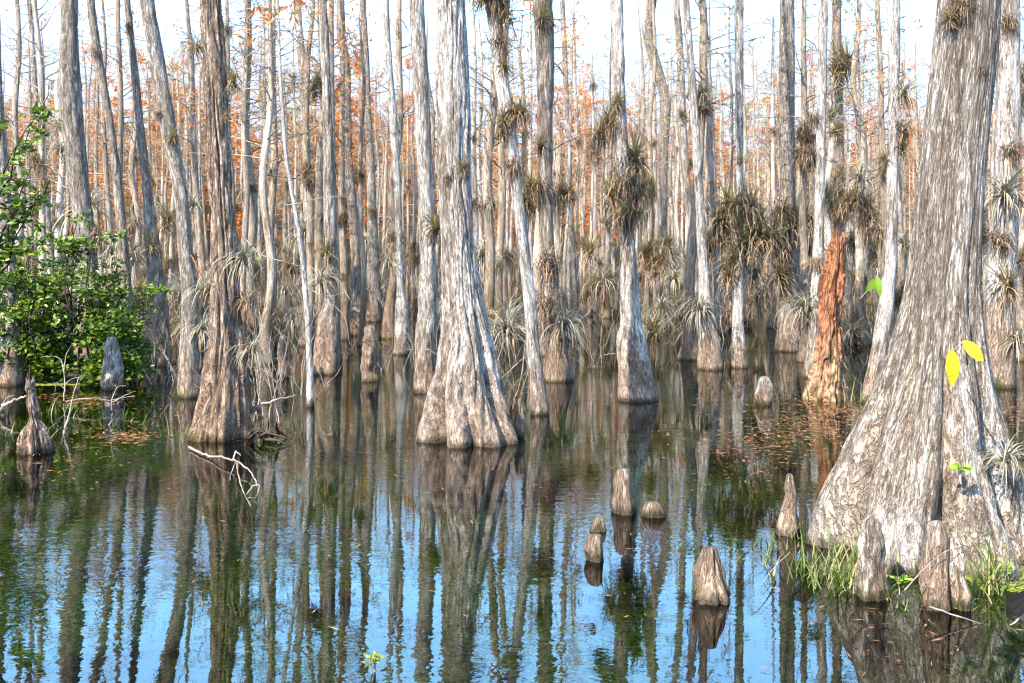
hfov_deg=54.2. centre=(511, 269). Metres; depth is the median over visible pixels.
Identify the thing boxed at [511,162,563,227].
air plant
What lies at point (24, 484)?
jagged stump
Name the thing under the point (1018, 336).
air plant
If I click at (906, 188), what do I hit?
slim cypress tree
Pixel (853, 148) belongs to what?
slim cypress tree
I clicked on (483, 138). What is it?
slim cypress tree
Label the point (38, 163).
slim cypress tree
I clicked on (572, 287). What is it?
cypress tree
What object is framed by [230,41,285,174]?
slim cypress tree
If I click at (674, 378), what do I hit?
ground
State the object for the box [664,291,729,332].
air plant
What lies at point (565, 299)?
slim cypress tree
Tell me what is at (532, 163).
slim cypress tree
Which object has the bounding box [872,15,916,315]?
slim cypress tree
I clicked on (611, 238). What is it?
slim cypress tree
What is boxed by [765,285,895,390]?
bare brush
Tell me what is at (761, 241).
air plant
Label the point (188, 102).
slim cypress tree
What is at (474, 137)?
air plant
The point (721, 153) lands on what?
slim cypress tree
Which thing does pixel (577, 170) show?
slim cypress tree
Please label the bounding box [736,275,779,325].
air plant
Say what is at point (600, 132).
air plant
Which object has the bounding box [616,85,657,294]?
slim cypress tree
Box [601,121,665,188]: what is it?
air plant
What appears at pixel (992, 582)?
grass
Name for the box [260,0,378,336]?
slim cypress tree
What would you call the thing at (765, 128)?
slim cypress tree
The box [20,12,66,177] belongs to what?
slim cypress tree
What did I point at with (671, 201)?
slim cypress tree
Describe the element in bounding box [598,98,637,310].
slim cypress tree
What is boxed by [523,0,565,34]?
air plant
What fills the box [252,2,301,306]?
slim cypress tree
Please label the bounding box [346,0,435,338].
slim cypress tree
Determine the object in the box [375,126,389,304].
slim cypress tree
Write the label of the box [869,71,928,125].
air plant
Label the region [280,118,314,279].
slim cypress tree
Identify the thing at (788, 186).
cypress tree
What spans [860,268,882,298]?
leaf sprig
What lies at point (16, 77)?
slim cypress tree
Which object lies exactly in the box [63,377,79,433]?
dead branch
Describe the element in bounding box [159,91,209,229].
slim cypress tree
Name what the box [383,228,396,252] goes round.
air plant
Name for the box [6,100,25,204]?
slim cypress tree
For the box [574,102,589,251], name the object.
slim cypress tree
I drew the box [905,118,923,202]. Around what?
slim cypress tree
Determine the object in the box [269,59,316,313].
slim cypress tree
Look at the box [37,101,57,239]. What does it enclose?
slim cypress tree
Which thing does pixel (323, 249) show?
air plant
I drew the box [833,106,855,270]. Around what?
slim cypress tree
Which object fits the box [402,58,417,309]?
slim cypress tree
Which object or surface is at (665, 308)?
undergrowth
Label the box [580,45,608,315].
slim cypress tree
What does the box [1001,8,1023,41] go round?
air plant
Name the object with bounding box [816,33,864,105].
air plant
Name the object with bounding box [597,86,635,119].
air plant
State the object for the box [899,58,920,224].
slim cypress tree
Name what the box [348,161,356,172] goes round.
air plant
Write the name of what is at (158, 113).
air plant
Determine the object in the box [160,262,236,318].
air plant
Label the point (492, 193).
slim cypress tree
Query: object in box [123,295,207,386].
bare brush
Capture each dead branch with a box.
[0,395,25,425]
[44,346,78,399]
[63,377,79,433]
[66,396,132,401]
[90,385,134,441]
[188,446,259,505]
[246,197,326,265]
[250,394,295,412]
[271,381,272,421]
[300,270,349,342]
[752,552,789,600]
[904,545,960,590]
[929,606,1010,633]
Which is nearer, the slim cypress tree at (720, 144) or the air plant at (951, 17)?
the air plant at (951, 17)
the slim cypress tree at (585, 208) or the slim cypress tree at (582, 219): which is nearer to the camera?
the slim cypress tree at (582, 219)
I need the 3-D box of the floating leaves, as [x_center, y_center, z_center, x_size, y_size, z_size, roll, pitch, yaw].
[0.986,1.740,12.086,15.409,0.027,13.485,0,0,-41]
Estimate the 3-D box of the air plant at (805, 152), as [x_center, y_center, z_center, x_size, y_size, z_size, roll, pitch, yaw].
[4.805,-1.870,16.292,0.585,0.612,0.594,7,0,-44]
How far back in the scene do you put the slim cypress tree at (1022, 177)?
47.30 m
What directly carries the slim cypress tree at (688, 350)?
on the water
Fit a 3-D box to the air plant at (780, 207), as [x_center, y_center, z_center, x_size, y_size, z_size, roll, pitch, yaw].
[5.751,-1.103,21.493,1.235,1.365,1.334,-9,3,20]
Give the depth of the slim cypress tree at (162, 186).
40.42 m
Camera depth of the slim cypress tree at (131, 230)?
30.54 m
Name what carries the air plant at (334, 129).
attached to the cypress tree at (327, 362)
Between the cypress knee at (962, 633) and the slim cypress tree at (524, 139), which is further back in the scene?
the slim cypress tree at (524, 139)
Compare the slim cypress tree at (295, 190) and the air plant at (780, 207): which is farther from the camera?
the slim cypress tree at (295, 190)
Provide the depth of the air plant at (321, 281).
16.73 m
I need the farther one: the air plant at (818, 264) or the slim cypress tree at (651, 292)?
the slim cypress tree at (651, 292)
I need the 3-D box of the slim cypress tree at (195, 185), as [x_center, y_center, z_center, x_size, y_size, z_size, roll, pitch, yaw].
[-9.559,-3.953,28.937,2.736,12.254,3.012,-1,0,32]
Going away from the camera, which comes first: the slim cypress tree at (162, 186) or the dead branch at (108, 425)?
the dead branch at (108, 425)
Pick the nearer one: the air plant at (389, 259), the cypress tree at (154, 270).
the cypress tree at (154, 270)
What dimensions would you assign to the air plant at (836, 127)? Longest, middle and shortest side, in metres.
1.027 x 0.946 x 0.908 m
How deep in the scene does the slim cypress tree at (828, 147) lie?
40.72 m
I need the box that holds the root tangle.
[245,418,291,450]
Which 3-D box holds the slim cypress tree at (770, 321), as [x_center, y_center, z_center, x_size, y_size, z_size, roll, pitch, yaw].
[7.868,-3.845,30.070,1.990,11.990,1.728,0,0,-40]
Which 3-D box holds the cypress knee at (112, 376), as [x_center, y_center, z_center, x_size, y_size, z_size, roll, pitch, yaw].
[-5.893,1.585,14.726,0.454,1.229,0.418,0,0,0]
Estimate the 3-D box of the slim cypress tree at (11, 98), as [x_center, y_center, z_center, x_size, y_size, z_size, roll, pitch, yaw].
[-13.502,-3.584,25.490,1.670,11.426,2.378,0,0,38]
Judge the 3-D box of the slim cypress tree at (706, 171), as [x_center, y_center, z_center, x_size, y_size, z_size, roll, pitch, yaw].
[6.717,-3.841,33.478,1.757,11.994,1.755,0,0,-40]
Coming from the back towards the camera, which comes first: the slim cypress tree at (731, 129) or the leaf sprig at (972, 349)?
the slim cypress tree at (731, 129)
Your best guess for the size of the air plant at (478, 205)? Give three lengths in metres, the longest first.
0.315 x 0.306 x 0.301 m
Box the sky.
[0,0,1023,270]
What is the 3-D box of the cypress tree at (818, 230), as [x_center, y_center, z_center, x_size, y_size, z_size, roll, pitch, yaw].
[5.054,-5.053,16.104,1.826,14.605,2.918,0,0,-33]
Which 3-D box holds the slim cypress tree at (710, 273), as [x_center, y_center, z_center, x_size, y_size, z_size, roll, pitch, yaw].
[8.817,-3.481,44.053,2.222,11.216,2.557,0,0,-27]
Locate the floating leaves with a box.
[5,380,1023,679]
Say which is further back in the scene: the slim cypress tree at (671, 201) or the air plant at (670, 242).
the slim cypress tree at (671, 201)
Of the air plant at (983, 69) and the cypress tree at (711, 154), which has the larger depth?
the cypress tree at (711, 154)
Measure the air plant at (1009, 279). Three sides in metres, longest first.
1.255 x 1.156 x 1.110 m
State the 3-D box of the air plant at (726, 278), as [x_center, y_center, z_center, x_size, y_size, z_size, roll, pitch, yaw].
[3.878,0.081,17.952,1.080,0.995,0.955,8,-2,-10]
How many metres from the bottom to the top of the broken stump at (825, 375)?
2.797 m
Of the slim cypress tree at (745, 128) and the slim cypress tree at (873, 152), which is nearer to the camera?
the slim cypress tree at (745, 128)
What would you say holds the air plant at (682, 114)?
attached to the slim cypress tree at (688, 350)
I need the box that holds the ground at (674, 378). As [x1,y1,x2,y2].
[0,297,1023,432]
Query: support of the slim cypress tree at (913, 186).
on the ground at (674, 378)
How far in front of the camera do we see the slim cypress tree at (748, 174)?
48.38 m
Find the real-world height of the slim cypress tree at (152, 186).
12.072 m
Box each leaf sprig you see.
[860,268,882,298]
[946,340,982,385]
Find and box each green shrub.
[0,101,62,309]
[0,209,171,385]
[116,298,158,373]
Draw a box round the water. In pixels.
[0,375,1023,682]
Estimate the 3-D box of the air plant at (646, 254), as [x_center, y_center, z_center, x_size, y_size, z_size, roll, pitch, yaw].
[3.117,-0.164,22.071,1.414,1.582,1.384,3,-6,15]
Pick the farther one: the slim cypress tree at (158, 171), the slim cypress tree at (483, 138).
the slim cypress tree at (158, 171)
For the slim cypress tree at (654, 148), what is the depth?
28.64 m
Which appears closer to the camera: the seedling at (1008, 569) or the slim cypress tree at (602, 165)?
the seedling at (1008, 569)
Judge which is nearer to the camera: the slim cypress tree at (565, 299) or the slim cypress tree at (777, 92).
the slim cypress tree at (565, 299)
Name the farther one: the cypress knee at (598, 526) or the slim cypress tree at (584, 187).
the slim cypress tree at (584, 187)
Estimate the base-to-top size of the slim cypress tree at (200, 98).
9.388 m
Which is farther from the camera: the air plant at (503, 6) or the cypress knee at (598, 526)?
the air plant at (503, 6)
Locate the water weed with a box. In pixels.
[361,650,385,682]
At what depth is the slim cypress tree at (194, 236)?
54.83 m
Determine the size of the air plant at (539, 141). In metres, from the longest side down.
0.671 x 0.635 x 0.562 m
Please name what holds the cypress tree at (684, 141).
on the water
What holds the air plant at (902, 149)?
attached to the cypress tree at (883, 320)
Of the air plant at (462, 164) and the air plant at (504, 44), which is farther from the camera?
the air plant at (504, 44)
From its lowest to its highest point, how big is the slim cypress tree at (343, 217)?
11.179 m
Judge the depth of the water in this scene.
7.32 m
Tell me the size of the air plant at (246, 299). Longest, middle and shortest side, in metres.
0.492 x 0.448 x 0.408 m
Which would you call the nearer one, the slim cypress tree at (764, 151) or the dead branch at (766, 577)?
the dead branch at (766, 577)
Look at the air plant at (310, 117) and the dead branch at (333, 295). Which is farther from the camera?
the air plant at (310, 117)
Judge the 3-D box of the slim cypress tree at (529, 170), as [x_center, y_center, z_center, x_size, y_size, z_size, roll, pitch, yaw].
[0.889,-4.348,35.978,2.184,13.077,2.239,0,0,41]
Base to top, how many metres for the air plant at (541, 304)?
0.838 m
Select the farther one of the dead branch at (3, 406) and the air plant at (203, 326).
the air plant at (203, 326)
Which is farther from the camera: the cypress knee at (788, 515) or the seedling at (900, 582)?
the cypress knee at (788, 515)
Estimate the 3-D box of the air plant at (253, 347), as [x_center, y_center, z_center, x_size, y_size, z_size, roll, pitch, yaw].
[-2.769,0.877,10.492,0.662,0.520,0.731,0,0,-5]
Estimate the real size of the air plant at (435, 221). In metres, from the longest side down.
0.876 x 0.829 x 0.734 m
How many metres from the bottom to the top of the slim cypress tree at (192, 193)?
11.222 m
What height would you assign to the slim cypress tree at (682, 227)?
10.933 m
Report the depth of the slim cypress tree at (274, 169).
24.99 m
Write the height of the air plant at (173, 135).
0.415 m
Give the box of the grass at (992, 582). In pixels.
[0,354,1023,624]
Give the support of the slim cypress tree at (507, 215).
on the ground at (674, 378)
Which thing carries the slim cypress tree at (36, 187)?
on the ground at (674, 378)
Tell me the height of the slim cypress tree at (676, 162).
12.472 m
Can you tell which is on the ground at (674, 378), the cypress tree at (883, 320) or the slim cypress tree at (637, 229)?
the slim cypress tree at (637, 229)
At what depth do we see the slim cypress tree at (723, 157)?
53.88 m
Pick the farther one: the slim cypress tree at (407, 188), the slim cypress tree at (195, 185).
the slim cypress tree at (407, 188)
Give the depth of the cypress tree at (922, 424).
6.05 m
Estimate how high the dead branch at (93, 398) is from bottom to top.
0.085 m
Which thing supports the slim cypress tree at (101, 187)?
on the ground at (674, 378)
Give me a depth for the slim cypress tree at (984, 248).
21.66 m
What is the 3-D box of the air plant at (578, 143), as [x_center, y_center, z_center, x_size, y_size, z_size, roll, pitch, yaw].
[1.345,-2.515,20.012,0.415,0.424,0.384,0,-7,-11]
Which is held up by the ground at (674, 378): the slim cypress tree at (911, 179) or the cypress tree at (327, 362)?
the slim cypress tree at (911, 179)
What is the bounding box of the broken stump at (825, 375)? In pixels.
[802,226,849,433]
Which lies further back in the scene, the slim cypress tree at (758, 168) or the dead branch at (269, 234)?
the slim cypress tree at (758, 168)
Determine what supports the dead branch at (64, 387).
on the ground at (674, 378)
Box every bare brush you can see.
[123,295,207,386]
[191,265,322,429]
[197,281,348,401]
[340,278,439,371]
[393,284,578,403]
[516,303,676,369]
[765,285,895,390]
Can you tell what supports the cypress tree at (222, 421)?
on the water
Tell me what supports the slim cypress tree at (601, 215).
on the ground at (674, 378)
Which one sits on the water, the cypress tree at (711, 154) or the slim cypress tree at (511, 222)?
the cypress tree at (711, 154)
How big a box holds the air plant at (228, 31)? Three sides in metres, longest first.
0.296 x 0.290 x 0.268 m
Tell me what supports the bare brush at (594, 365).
on the ground at (674, 378)
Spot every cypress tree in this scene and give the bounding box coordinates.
[0,0,68,345]
[0,3,12,312]
[0,34,26,385]
[1,0,92,338]
[2,39,30,167]
[2,60,20,172]
[6,31,66,316]
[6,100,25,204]
[7,38,49,290]
[7,80,50,234]
[10,0,112,330]
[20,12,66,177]
[24,114,51,250]
[25,58,57,250]
[27,0,56,338]
[37,1,101,304]
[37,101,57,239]
[46,114,58,231]
[49,47,124,205]
[50,75,66,290]
[54,0,155,311]
[54,0,181,181]
[58,0,102,371]
[65,10,111,220]
[65,14,126,288]
[82,38,123,227]
[86,0,137,346]
[87,34,181,332]
[89,97,127,285]
[89,125,127,255]
[90,109,126,219]
[108,0,162,248]
[124,0,173,365]
[124,61,169,179]
[127,0,221,329]
[138,103,161,252]
[140,0,199,428]
[140,45,201,319]
[141,124,175,236]
[142,121,170,230]
[144,82,182,246]
[151,47,202,300]
[152,73,182,257]
[152,99,168,222]
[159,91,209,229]
[162,54,204,281]
[165,101,202,191]
[167,27,204,208]
[172,46,203,279]
[176,0,317,355]
[181,82,209,309]
[182,117,204,247]
[183,0,267,213]
[186,0,254,482]
[189,0,319,364]
[189,123,207,249]
[190,0,303,359]
[224,0,347,443]
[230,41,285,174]
[233,38,290,321]
[233,80,257,207]
[234,70,259,242]
[250,0,279,248]
[250,0,314,338]
[251,0,357,346]
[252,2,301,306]
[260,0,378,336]
[267,138,283,215]
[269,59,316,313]
[274,0,355,363]
[275,0,372,339]
[277,81,299,303]
[277,135,300,298]
[278,19,301,318]
[278,50,318,311]
[278,124,300,297]
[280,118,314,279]
[283,59,313,277]
[293,0,315,324]
[312,0,340,399]
[334,10,401,345]
[336,0,361,335]
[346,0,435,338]
[351,62,381,207]
[354,58,402,284]
[360,0,382,321]
[364,34,411,310]
[366,81,388,251]
[375,124,389,287]
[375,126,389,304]
[383,0,409,354]
[386,98,416,192]
[387,94,418,235]
[389,92,435,311]
[400,15,439,331]
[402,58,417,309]
[403,89,436,295]
[404,123,417,299]
[409,0,438,421]
[409,0,525,497]
[410,125,439,304]
[434,0,498,257]
[468,0,532,352]
[468,1,536,341]
[469,27,488,270]
[470,13,507,280]
[471,105,495,233]
[476,15,529,305]
[481,145,497,299]
[482,114,506,225]
[486,0,549,447]
[486,13,565,333]
[492,152,511,219]
[493,76,517,299]
[494,29,535,300]
[497,1,560,265]
[508,0,590,355]
[519,90,537,245]
[532,0,575,409]
[532,55,586,310]
[537,120,564,230]
[552,0,602,328]
[552,140,565,260]
[555,0,598,316]
[560,0,582,321]
[571,66,594,310]
[573,88,601,297]
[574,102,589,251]
[579,110,602,305]
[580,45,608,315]
[582,52,612,311]
[584,79,615,314]
[587,91,602,272]
[587,91,616,307]
[588,33,635,317]
[589,0,671,318]
[593,113,613,299]
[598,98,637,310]
[605,60,647,255]
[608,106,615,284]
[609,0,659,433]
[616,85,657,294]
[626,0,679,335]
[628,34,681,328]
[628,95,647,262]
[629,63,672,307]
[642,0,671,327]
[652,0,797,360]
[656,27,691,296]
[656,55,687,298]
[656,56,691,279]
[659,44,685,298]
[667,85,709,252]
[667,103,683,282]
[667,106,692,254]
[673,0,698,311]
[680,93,727,201]
[681,0,733,233]
[682,0,723,369]
[692,59,735,200]
[692,63,746,284]
[705,0,726,334]
[707,114,734,222]
[713,49,735,263]
[713,98,728,276]
[715,0,759,303]
[715,2,775,322]
[715,81,733,260]
[726,130,735,240]
[728,13,767,315]
[729,0,748,367]
[730,0,879,361]
[744,70,779,309]
[744,104,762,288]
[745,0,799,328]
[745,49,769,311]
[748,48,778,294]
[748,105,764,201]
[750,0,816,313]
[752,83,778,266]
[755,87,777,273]
[774,0,801,351]
[776,0,884,254]
[777,116,814,261]
[795,51,817,271]
[796,34,849,228]
[796,56,846,288]
[802,0,1023,602]
[803,0,828,377]
[807,0,913,344]
[809,63,844,233]
[811,0,929,353]
[825,0,909,321]
[832,0,854,339]
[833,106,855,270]
[843,82,854,240]
[844,0,908,312]
[844,29,909,319]
[844,104,854,231]
[851,110,879,313]
[853,73,879,295]
[861,0,900,410]
[861,35,879,260]
[864,91,879,306]
[866,105,879,294]
[867,57,927,310]
[867,100,874,261]
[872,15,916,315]
[897,152,912,223]
[899,34,925,270]
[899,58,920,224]
[903,38,927,218]
[905,108,922,218]
[905,117,924,228]
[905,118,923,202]
[905,149,914,243]
[981,90,995,313]
[983,0,1020,418]
[986,5,1023,360]
[987,85,995,224]
[987,95,996,214]
[1019,138,1023,198]
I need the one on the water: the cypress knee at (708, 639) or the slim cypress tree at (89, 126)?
the cypress knee at (708, 639)
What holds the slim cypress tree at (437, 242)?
on the ground at (674, 378)
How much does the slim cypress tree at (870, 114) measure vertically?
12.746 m
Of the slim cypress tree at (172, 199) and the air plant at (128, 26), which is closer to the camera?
the air plant at (128, 26)
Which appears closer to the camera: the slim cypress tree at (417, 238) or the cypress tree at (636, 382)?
the cypress tree at (636, 382)
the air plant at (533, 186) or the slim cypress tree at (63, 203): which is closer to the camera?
the air plant at (533, 186)
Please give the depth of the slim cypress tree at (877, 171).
53.57 m
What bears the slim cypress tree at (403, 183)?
on the ground at (674, 378)
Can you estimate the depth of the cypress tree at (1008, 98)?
14.89 m
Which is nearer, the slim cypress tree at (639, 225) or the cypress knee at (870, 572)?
the cypress knee at (870, 572)
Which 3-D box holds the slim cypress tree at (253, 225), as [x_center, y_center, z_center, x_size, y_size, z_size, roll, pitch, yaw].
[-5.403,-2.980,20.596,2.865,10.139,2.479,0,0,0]
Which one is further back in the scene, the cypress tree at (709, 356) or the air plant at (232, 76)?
the cypress tree at (709, 356)
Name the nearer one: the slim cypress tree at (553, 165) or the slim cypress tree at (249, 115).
the slim cypress tree at (249, 115)
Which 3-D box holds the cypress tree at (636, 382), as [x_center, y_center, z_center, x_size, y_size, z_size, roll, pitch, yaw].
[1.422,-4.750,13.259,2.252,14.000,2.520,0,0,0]
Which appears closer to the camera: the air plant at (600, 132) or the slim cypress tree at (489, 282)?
the air plant at (600, 132)
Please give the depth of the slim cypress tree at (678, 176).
37.24 m
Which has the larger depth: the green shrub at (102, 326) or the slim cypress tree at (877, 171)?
the slim cypress tree at (877, 171)
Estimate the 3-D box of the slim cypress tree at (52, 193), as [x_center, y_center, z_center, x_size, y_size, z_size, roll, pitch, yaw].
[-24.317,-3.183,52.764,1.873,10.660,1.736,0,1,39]
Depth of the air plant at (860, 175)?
17.94 m
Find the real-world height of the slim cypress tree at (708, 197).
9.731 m
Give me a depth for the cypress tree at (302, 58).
29.25 m
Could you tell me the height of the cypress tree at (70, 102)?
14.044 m
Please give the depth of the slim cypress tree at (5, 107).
44.13 m
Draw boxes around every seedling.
[888,574,912,599]
[948,462,971,483]
[996,562,1013,585]
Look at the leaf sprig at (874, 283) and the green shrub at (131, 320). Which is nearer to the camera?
the leaf sprig at (874, 283)
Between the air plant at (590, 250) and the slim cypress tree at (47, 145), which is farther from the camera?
the slim cypress tree at (47, 145)
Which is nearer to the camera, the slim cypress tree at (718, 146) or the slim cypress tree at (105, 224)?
the slim cypress tree at (105, 224)
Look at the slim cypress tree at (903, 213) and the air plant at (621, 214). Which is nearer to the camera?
the air plant at (621, 214)
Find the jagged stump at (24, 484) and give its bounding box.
[7,376,56,502]
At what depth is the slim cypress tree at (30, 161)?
42.25 m
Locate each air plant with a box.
[0,200,19,226]
[86,218,119,255]
[87,45,100,58]
[121,20,134,33]
[134,225,169,262]
[152,111,164,124]
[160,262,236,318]
[161,124,188,148]
[167,24,220,69]
[175,311,208,354]
[205,239,273,293]
[218,330,273,370]
[219,14,235,42]
[220,110,232,122]
[222,64,250,99]
[232,287,263,322]
[296,266,351,307]
[306,231,348,268]
[309,113,314,124]
[332,126,340,139]
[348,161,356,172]
[364,200,378,218]
[366,242,417,280]
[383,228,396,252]
[409,202,440,245]
[440,172,456,185]
[451,151,473,181]
[466,196,490,219]
[467,0,525,48]
[470,134,478,144]
[475,21,515,68]
[484,45,522,83]
[485,88,540,153]
[486,292,542,369]
[489,151,528,188]
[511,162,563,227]
[516,284,576,336]
[521,301,599,361]
[522,131,554,159]
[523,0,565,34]
[532,234,572,292]
[563,228,609,278]
[571,136,584,150]
[576,265,619,303]
[582,101,634,159]
[585,79,599,94]
[591,168,641,218]
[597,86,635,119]
[598,169,660,246]
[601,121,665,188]
[606,167,652,207]
[636,228,676,295]
[656,224,686,263]
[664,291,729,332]
[671,106,689,125]
[683,155,692,173]
[705,173,764,253]
[709,200,791,291]
[711,251,750,297]
[730,148,748,170]
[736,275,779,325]
[737,178,780,227]
[755,251,810,302]
[760,191,828,280]
[764,190,798,242]
[769,280,816,334]
[794,137,819,170]
[800,108,822,131]
[804,253,823,275]
[812,166,853,229]
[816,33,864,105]
[826,111,846,146]
[828,174,884,235]
[829,160,885,201]
[857,216,899,252]
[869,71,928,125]
[870,147,894,169]
[875,115,920,155]
[889,136,917,168]
[933,0,971,33]
[935,0,985,28]
[969,432,1023,494]
[974,62,989,80]
[981,246,1023,318]
[983,226,1022,265]
[984,167,1023,234]
[989,326,1023,367]
[992,135,1023,178]
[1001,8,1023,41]
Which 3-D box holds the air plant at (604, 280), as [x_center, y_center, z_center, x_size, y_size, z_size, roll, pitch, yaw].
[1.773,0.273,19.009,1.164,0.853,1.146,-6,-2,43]
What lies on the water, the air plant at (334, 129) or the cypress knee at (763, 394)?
the cypress knee at (763, 394)
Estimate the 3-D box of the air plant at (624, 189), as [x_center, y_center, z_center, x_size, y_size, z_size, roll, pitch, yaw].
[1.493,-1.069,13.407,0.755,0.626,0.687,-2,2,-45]
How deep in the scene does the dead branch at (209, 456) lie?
8.74 m
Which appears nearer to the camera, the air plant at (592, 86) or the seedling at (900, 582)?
the seedling at (900, 582)
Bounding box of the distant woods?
[2,49,1022,299]
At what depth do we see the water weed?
4.35 m
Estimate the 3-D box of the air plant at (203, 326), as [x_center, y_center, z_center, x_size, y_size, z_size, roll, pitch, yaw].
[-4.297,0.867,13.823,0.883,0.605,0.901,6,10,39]
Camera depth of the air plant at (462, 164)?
10.17 m
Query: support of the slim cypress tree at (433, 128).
on the ground at (674, 378)
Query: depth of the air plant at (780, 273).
21.29 m
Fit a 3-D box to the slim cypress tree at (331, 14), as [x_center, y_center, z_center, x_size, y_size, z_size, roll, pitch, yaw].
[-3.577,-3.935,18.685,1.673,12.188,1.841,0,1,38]
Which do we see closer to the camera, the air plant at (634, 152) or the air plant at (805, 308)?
the air plant at (634, 152)
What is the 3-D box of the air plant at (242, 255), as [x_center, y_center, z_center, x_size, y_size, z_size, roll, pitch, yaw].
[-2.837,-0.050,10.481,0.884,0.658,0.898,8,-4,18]
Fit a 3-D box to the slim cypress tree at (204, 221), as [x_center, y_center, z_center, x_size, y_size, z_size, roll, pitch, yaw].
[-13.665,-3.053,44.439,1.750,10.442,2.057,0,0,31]
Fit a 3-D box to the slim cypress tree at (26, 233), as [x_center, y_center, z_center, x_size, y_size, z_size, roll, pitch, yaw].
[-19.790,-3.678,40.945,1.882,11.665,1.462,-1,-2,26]
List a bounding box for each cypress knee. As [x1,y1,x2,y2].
[100,336,124,389]
[277,335,290,404]
[359,325,379,405]
[514,398,526,481]
[578,533,608,639]
[589,516,606,596]
[608,468,639,579]
[640,501,665,581]
[681,546,734,682]
[754,376,773,438]
[771,473,804,604]
[851,517,890,656]
[912,520,953,670]
[949,537,973,653]
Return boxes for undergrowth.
[0,134,1023,356]
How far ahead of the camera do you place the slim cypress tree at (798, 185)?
48.57 m
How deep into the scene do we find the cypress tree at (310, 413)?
12.80 m
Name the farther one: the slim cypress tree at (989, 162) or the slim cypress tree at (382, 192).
the slim cypress tree at (382, 192)
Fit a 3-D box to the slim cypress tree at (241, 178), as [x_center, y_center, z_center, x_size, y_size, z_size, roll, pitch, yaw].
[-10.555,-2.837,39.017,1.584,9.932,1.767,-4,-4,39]
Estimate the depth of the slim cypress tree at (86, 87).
37.72 m
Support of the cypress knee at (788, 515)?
on the water
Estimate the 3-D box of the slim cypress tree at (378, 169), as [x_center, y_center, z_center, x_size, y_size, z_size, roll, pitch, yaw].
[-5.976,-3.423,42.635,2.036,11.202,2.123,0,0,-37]
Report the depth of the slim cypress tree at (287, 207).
53.77 m
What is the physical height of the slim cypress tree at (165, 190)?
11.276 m
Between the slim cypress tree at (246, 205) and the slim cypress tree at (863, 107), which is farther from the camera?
the slim cypress tree at (863, 107)
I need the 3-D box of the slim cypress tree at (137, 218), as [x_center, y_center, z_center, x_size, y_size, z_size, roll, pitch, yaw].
[-10.240,-2.302,28.183,3.074,8.785,2.907,0,0,25]
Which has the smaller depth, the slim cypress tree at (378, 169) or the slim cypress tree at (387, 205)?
the slim cypress tree at (378, 169)
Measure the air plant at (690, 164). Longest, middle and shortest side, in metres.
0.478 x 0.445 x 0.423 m
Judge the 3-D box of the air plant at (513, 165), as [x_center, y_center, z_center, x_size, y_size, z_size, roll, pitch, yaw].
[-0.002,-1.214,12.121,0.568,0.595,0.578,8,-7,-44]
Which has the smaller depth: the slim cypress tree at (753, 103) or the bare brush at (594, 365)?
the bare brush at (594, 365)
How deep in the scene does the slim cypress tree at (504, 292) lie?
33.31 m
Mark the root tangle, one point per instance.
(268, 436)
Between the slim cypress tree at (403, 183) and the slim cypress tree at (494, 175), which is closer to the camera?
the slim cypress tree at (494, 175)
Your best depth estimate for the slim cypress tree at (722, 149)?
48.25 m
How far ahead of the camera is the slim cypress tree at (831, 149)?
27.56 m
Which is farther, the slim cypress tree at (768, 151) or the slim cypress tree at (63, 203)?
the slim cypress tree at (63, 203)
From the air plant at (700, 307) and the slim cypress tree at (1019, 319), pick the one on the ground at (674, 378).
the slim cypress tree at (1019, 319)
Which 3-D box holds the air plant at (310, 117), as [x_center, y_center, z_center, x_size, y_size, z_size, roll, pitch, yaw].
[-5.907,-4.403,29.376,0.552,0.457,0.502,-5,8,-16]
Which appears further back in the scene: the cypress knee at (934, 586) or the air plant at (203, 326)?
the air plant at (203, 326)
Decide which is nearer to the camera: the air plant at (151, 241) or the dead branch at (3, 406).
the dead branch at (3, 406)
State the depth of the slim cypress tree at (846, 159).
42.82 m
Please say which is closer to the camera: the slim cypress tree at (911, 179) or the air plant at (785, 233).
the air plant at (785, 233)
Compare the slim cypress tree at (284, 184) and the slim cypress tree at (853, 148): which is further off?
the slim cypress tree at (284, 184)
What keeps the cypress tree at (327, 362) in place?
on the water
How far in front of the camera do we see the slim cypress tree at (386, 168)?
37.77 m
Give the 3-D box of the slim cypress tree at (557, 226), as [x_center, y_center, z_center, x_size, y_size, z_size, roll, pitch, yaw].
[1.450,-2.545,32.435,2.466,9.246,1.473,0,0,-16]
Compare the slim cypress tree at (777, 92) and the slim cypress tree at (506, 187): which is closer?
the slim cypress tree at (777, 92)
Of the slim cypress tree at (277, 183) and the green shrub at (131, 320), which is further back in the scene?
the slim cypress tree at (277, 183)
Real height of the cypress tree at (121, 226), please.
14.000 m
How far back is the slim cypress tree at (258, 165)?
43.38 m
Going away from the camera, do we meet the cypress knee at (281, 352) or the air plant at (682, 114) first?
the cypress knee at (281, 352)
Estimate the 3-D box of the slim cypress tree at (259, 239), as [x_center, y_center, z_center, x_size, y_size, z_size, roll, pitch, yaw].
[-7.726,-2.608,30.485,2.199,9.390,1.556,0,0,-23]
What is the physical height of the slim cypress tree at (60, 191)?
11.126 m
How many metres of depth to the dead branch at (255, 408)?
10.59 m
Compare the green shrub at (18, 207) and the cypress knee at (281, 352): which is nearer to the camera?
the green shrub at (18, 207)
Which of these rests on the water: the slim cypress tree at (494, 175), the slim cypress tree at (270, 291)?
the slim cypress tree at (270, 291)
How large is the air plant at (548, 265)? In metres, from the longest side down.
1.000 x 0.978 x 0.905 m
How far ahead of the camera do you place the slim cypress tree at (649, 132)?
26.33 m

